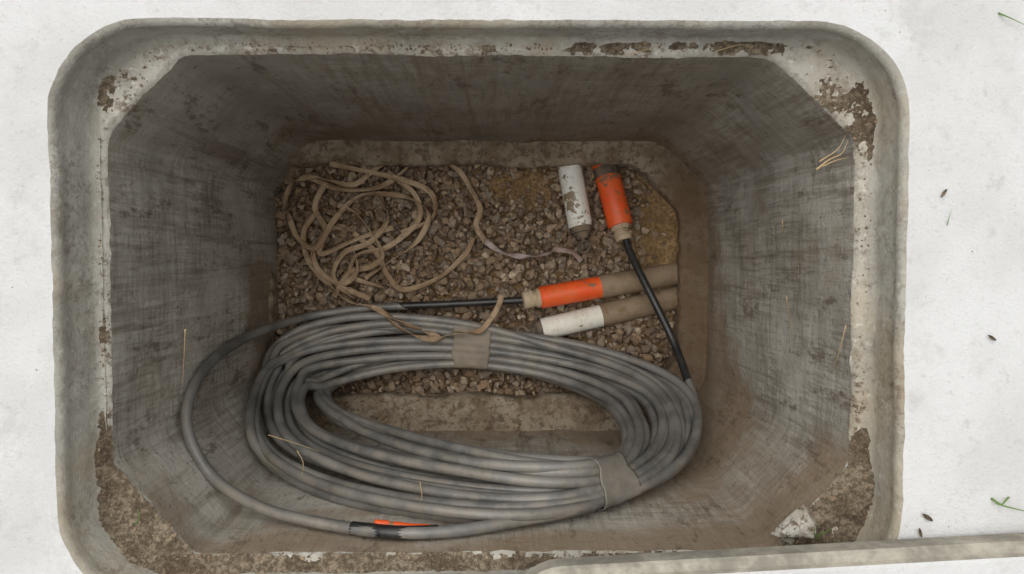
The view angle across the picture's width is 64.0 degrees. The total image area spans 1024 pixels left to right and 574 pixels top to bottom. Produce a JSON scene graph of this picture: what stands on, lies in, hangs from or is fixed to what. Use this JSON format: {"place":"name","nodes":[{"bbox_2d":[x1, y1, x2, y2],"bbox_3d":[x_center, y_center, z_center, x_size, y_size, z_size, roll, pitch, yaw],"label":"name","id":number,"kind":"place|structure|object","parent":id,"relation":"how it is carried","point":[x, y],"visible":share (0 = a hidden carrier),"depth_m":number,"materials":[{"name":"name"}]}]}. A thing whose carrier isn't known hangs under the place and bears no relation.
{"place":"outdoors","nodes":[
{"label":"outdoors","id":0,"kind":"place"},
{"bbox_2d":[275,164,674,394],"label":"gravel","id":1,"kind":"structure","parent":0,"point":[441,227],"depth_m":1.81,"materials":[{"name":"brown gravel"}]},
{"bbox_2d":[282,161,503,341],"bbox_3d":[-0.256,-0.088,1.748,0.479,0.097,0.405,0,92,-1],"label":"pull tape","id":2,"kind":"object","parent":1,"relation":"on","point":[351,273],"visible":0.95,"depth_m":1.78,"materials":[{"name":"beige fabric"}]},
{"bbox_2d":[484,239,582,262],"bbox_3d":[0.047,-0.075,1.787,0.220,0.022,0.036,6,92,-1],"label":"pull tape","id":3,"kind":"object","parent":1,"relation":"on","point":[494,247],"visible":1,"depth_m":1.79,"materials":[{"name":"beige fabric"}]},
{"bbox_2d":[0,0,1023,573],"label":"concrete pavement","id":4,"kind":"structure","parent":0,"point":[960,64],"depth_m":1.00,"materials":[{"name":"white concrete"}]},
{"bbox_2d":[47,17,909,573],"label":"concrete utility pit","id":5,"kind":"object","parent":4,"relation":"in","point":[203,151],"visible":0.83,"depth_m":1.20,"materials":[{"name":"grey concrete"}]},
{"bbox_2d":[180,238,702,539],"bbox_3d":[-0.078,0.190,1.454,0.855,0.684,0.427,-15,92,0],"label":"cable coil","id":6,"kind":"object","parent":5,"relation":"in","point":[494,490],"visible":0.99,"depth_m":1.43,"materials":[{"name":"grey plastic"}]},
{"bbox_2d":[279,167,678,392],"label":"sandy soil","id":7,"kind":"structure","parent":5,"relation":"in","point":[660,212],"depth_m":1.83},
{"bbox_2d":[94,41,875,573],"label":"loose soil","id":8,"kind":"structure","parent":5,"relation":"in","point":[120,517],"depth_m":1.07,"materials":[{"name":"brown soil"}]},
{"bbox_2d":[182,44,848,500],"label":"dry grass","id":9,"kind":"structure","parent":8,"relation":"on","point":[782,232],"depth_m":1.10,"materials":[{"name":"plant"}]},
{"bbox_2d":[135,12,1023,540],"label":"grass","id":10,"kind":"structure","parent":8,"relation":"on","point":[815,526],"depth_m":1.01,"materials":[{"name":"plant"}]},
{"bbox_2d":[770,504,816,537],"bbox_3d":[0.373,0.309,1.074,0.061,0.022,0.044,0,92,-1],"label":"broken stone","id":11,"kind":"object","parent":8,"relation":"on","point":[800,522],"visible":0.98,"depth_m":1.07,"materials":[{"name":"stone"}]},
{"bbox_2d":[10,10,1010,572],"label":"soil crumbs","id":12,"kind":"object","parent":5,"relation":"on","point":[522,398],"visible":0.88,"depth_m":1.08,"materials":[{"name":"soil"}]},
{"bbox_2d":[557,165,591,253],"bbox_3d":[0.137,-0.202,1.797,0.053,0.089,0.262,-10,92,-1],"label":"conduit","id":13,"kind":"object","parent":5,"relation":"attached to","point":[575,200],"visible":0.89,"depth_m":1.77,"materials":[{"name":"white plastic"}]},
{"bbox_2d":[516,286,677,336],"bbox_3d":[0.223,0.057,1.801,0.438,0.104,0.052,-13,92,0],"label":"conduit","id":14,"kind":"object","parent":5,"relation":"attached to","point":[622,310],"visible":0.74,"depth_m":1.78,"materials":[{"name":"white plastic"}]},
{"bbox_2d":[521,262,677,309],"bbox_3d":[0.228,-0.006,1.796,0.421,0.097,0.051,-10,92,-1],"label":"conduit","id":15,"kind":"object","parent":5,"relation":"attached to","point":[609,285],"visible":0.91,"depth_m":1.77,"materials":[{"name":"orange plastic"}]},
{"bbox_2d":[592,164,632,243],"bbox_3d":[0.216,-0.215,1.796,0.057,0.102,0.243,-13,92,0],"label":"conduit","id":16,"kind":"object","parent":5,"relation":"attached to","point":[613,198],"visible":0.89,"depth_m":1.76,"materials":[{"name":"orange plastic"}]},
{"bbox_2d":[525,533,1023,573],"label":"concrete cover slab","id":17,"kind":"object","parent":4,"relation":"on","point":[990,554],"depth_m":0.98,"materials":[{"name":"grey concrete"}]},
{"bbox_2d":[923,514,932,521],"bbox_3d":[0.515,0.286,1.017,0.014,0.003,0.010,0,92,-1],"label":"dead leaf","id":18,"kind":"object","parent":4,"relation":"on","point":[927,517],"visible":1,"depth_m":1.02,"materials":[{"name":"plant"}]}
]}

